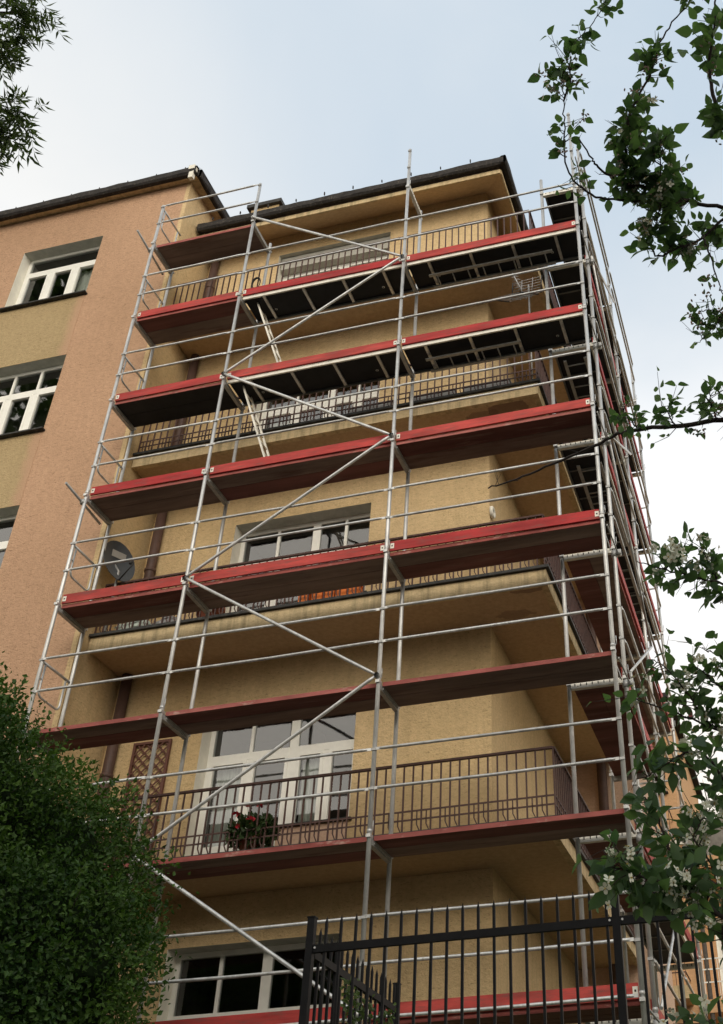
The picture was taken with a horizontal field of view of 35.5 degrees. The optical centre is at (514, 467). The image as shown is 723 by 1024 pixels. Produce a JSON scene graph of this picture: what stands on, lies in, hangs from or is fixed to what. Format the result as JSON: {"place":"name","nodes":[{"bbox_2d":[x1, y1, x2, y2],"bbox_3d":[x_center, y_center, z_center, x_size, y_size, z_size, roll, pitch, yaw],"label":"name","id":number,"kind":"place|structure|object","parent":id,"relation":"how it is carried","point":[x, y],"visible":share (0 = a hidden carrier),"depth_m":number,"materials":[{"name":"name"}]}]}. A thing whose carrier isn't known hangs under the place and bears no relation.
{"place":"outdoors","nodes":[
{"label":"outdoors","id":0,"kind":"place"},
{"bbox_2d":[0,0,72,175],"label":"tree","id":1,"kind":"object","parent":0,"point":[27,18],"visible":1,"depth_m":7.92,"materials":[{"name":"green plant"}]},
{"bbox_2d":[0,164,229,819],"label":"apartment block","id":2,"kind":"structure","parent":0,"point":[72,268],"depth_m":20.91,"materials":[{"name":"orange paint"}]},
{"bbox_2d":[0,515,16,566],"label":"window","id":3,"kind":"structure","parent":2,"relation":"in","point":[6,523],"depth_m":19.61,"materials":[{"name":"white paint"}]},
{"bbox_2d":[0,365,62,439],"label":"window","id":4,"kind":"structure","parent":2,"relation":"in","point":[26,398],"depth_m":21.66,"materials":[{"name":"white paint"}]},
{"bbox_2d":[0,246,99,312],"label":"window","id":5,"kind":"structure","parent":2,"relation":"in","point":[64,276],"depth_m":23.52,"materials":[{"name":"white paint"}]},
{"bbox_2d":[0,0,722,819],"label":"sky","id":6,"kind":"structure","parent":0,"point":[303,100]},
{"bbox_2d":[488,0,722,1023],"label":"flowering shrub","id":7,"kind":"object","parent":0,"point":[667,191],"visible":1,"depth_m":4.39,"materials":[{"name":"green leaf"},{"name":"dark bark"},{"name":"cream petal"}]},
{"bbox_2d":[650,692,722,1023],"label":"apartment block","id":8,"kind":"structure","parent":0,"point":[689,784],"depth_m":29.55,"materials":[{"name":"orange paint"}]},
{"bbox_2d":[654,771,668,794],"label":"window","id":9,"kind":"structure","parent":8,"relation":"in","point":[655,778],"depth_m":31.44,"materials":[{"name":"white paint"}]},
{"bbox_2d":[716,920,722,989],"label":"window","id":10,"kind":"structure","parent":8,"relation":"in","point":[719,943],"depth_m":29.57,"materials":[{"name":"white paint"}]},
{"bbox_2d":[680,801,702,819],"bbox_3d":[4.856,9.931,30.371,0.811,1.676,0.642,-10,-38,10],"label":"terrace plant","id":11,"kind":"object","parent":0,"point":[692,807],"visible":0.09,"depth_m":30.64,"materials":[{"name":"green plant"}]},
{"bbox_2d":[695,801,718,819],"bbox_3d":[5.292,9.857,30.290,0.811,1.676,0.642,-10,-38,10],"label":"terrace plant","id":12,"kind":"object","parent":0,"point":[707,810],"visible":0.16,"depth_m":30.55,"materials":[{"name":"green plant"}]},
{"label":"ground","id":13,"kind":"structure","parent":0,"visible":0},
{"bbox_2d":[0,651,198,1023],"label":"shrub","id":14,"kind":"object","parent":13,"relation":"on","point":[67,918],"visible":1,"depth_m":10.40,"materials":[{"name":"green plant"}]},
{"bbox_2d":[312,929,401,1023],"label":"fence","id":15,"kind":"object","parent":13,"relation":"on","point":[331,967],"visible":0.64,"depth_m":8.76,"materials":[{"name":"black metal"}]},
{"bbox_2d":[16,113,707,1023],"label":"scaffold","id":16,"kind":"object","parent":13,"relation":"on","point":[606,529],"visible":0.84,"depth_m":16.66,"materials":[{"name":"metal"}]},
{"bbox_2d":[340,978,395,1023],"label":"climbing plant","id":17,"kind":"object","parent":13,"relation":"on","point":[361,1010],"visible":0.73,"depth_m":8.09,"materials":[{"name":"green plant"}]},
{"bbox_2d":[66,155,675,1023],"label":"apartment block","id":18,"kind":"structure","parent":13,"relation":"on","point":[508,873],"depth_m":17.13,"materials":[{"name":"beige paint"}]},
{"bbox_2d":[103,540,134,631],"bbox_3d":[-6.384,1.814,17.697,0.524,1.687,0.562,10,-39,-15],"label":"satellite dish","id":19,"kind":"object","parent":18,"relation":"on","point":[117,551],"visible":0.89,"depth_m":18.08,"materials":[{"name":"grey paint"}]},
{"bbox_2d":[114,620,151,629],"bbox_3d":[-5.987,2.530,17.458,0.660,0.275,0.304,-10,-38,10],"label":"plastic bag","id":20,"kind":"object","parent":18,"relation":"on","point":[136,624],"visible":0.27,"depth_m":17.34,"materials":[{"name":"white plastic"}]},
{"bbox_2d":[112,739,172,861],"bbox_3d":[-5.528,5.081,16.370,0.630,2.220,0.040,-10,-38,10],"label":"trellis","id":21,"kind":"object","parent":18,"relation":"attached to","point":[168,742],"visible":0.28,"depth_m":16.75,"materials":[{"name":"brown wood"}]},
{"bbox_2d":[152,616,181,623],"bbox_3d":[-5.403,2.438,17.334,0.524,0.244,0.288,-10,-38,10],"label":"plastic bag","id":22,"kind":"object","parent":18,"relation":"on","point":[164,621],"visible":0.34,"depth_m":17.25,"materials":[{"name":"white plastic"}]},
{"bbox_2d":[197,607,225,616],"bbox_3d":[-4.754,2.159,17.357,0.539,0.678,0.495,-10,-38,10],"label":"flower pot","id":23,"kind":"object","parent":18,"relation":"on","point":[210,614],"visible":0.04,"depth_m":17.13,"materials":[{"name":"ceramic"}]},
{"bbox_2d":[167,946,300,1020],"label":"window","id":24,"kind":"structure","parent":18,"relation":"in","point":[237,996],"depth_m":15.47,"materials":[{"name":"white paint"}]},
{"bbox_2d":[223,804,280,850],"bbox_3d":[-3.501,4.852,14.877,0.795,0.693,0.605,-10,-38,10],"label":"potted plant","id":25,"kind":"object","parent":18,"relation":"on","point":[243,823],"visible":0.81,"depth_m":14.74,"materials":[{"name":"plant"}]},
{"bbox_2d":[251,277,260,287],"bbox_3d":[-5.015,-3.574,21.528,0.202,0.338,0.033,-10,-38,10],"label":"cable coil","id":26,"kind":"object","parent":18,"relation":"hanging from","point":[253,280],"visible":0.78,"depth_m":21.57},
{"bbox_2d":[193,719,324,854],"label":"balcony door","id":27,"kind":"structure","parent":18,"relation":"in","point":[245,745],"depth_m":16.95,"materials":[{"name":"white paint"}]},
{"bbox_2d":[231,522,334,611],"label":"balcony door","id":28,"kind":"structure","parent":18,"relation":"in","point":[306,541],"depth_m":19.66,"materials":[{"name":"white paint"}]},
{"bbox_2d":[262,940,338,1023],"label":"window","id":29,"kind":"structure","parent":18,"relation":"in","point":[295,952],"depth_m":14.97,"materials":[{"name":"white paint"}]},
{"bbox_2d":[298,594,311,601],"bbox_3d":[-3.189,2.017,16.919,0.196,0.302,0.186,-10,-38,10],"label":"planter","id":30,"kind":"object","parent":18,"relation":"on","point":[302,597],"visible":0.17,"depth_m":16.86,"materials":[{"name":"orange plastic"}]},
{"bbox_2d":[259,388,350,429],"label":"balcony door","id":31,"kind":"structure","parent":18,"relation":"in","point":[326,394],"depth_m":21.35,"materials":[{"name":"white paint"}]},
{"bbox_2d":[283,264,344,280],"bbox_3d":[-4.208,-3.331,22.835,1.410,2.080,0.084,-10,-38,10],"label":"balcony door","id":32,"kind":"structure","parent":18,"relation":"in","point":[328,269],"depth_m":23.40,"materials":[{"name":"white paint"}]},
{"bbox_2d":[311,592,322,599],"bbox_3d":[-2.983,1.988,16.889,0.196,0.302,0.186,-10,-38,10],"label":"planter","id":33,"kind":"object","parent":18,"relation":"on","point":[319,595],"visible":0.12,"depth_m":16.82,"materials":[{"name":"orange plastic"}]},
{"bbox_2d":[279,713,355,827],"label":"window","id":34,"kind":"structure","parent":18,"relation":"in","point":[339,730],"depth_m":16.65,"materials":[{"name":"white paint"}]},
{"bbox_2d":[325,590,335,597],"bbox_3d":[-2.791,1.949,16.845,0.196,0.302,0.186,-10,-38,10],"label":"planter","id":35,"kind":"object","parent":18,"relation":"on","point":[326,595],"visible":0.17,"depth_m":16.77,"materials":[{"name":"orange plastic"}]},
{"bbox_2d":[297,513,370,601],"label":"window","id":36,"kind":"structure","parent":18,"relation":"in","point":[354,533],"depth_m":19.45,"materials":[{"name":"white paint"}]},
{"bbox_2d":[335,589,346,595],"bbox_3d":[-2.605,1.924,16.818,0.196,0.302,0.186,-10,-38,10],"label":"planter","id":37,"kind":"object","parent":18,"relation":"on","point":[343,591],"visible":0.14,"depth_m":16.75,"materials":[{"name":"orange plastic"}]},
{"bbox_2d":[329,381,379,416],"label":"window","id":38,"kind":"structure","parent":18,"relation":"in","point":[375,384],"depth_m":20.99,"materials":[{"name":"white paint"}]},
{"bbox_2d":[348,586,362,593],"bbox_3d":[-2.413,1.885,16.774,0.196,0.302,0.186,-10,-38,10],"label":"planter","id":39,"kind":"object","parent":18,"relation":"on","point":[357,591],"visible":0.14,"depth_m":16.70,"materials":[{"name":"orange plastic"}]},
{"bbox_2d":[345,255,388,267],"bbox_3d":[-3.008,-3.814,22.823,1.080,1.380,0.084,-10,-38,10],"label":"window","id":40,"kind":"structure","parent":18,"relation":"in","point":[384,257],"depth_m":23.19,"materials":[{"name":"white paint"}]},
{"bbox_2d":[349,400,392,412],"bbox_3d":[-2.444,-0.939,18.969,0.830,0.255,0.210,-10,-38,10],"label":"planter","id":41,"kind":"object","parent":18,"relation":"on","point":[379,405],"visible":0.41,"depth_m":18.93,"materials":[{"name":"plastic"}]},
{"bbox_2d":[408,388,454,400],"bbox_3d":[-1.377,-1.121,18.770,0.830,0.255,0.210,-10,-38,10],"label":"planter","id":42,"kind":"object","parent":18,"relation":"on","point":[432,396],"visible":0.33,"depth_m":18.72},
{"bbox_2d":[462,378,511,391],"bbox_3d":[-0.457,-1.278,18.598,0.830,0.255,0.210,-10,-38,10],"label":"planter","id":43,"kind":"object","parent":18,"relation":"on","point":[480,386],"visible":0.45,"depth_m":18.56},
{"bbox_2d":[490,506,495,518],"bbox_3d":[-0.359,0.734,18.183,0.050,0.217,0.217,-10,-38,10],"label":"wall lamp","id":44,"kind":"object","parent":18,"relation":"attached to","point":[492,513],"visible":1,"depth_m":18.11,"materials":[{"name":"white paint"}]},
{"bbox_2d":[490,273,541,378],"bbox_3d":[0.045,-2.540,19.132,0.934,2.864,0.127,-2,-38,1],"label":"aerial","id":45,"kind":"object","parent":18,"relation":"on","point":[521,291],"visible":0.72,"depth_m":19.55,"materials":[{"name":"metal"}]},
{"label":"retaining wall","id":46,"kind":"object","parent":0,"visible":0},
{"bbox_2d":[298,887,722,1023],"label":"fence","id":47,"kind":"object","parent":46,"relation":"on","point":[616,921],"visible":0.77,"depth_m":7.83,"materials":[{"name":"black metal"}]}
]}

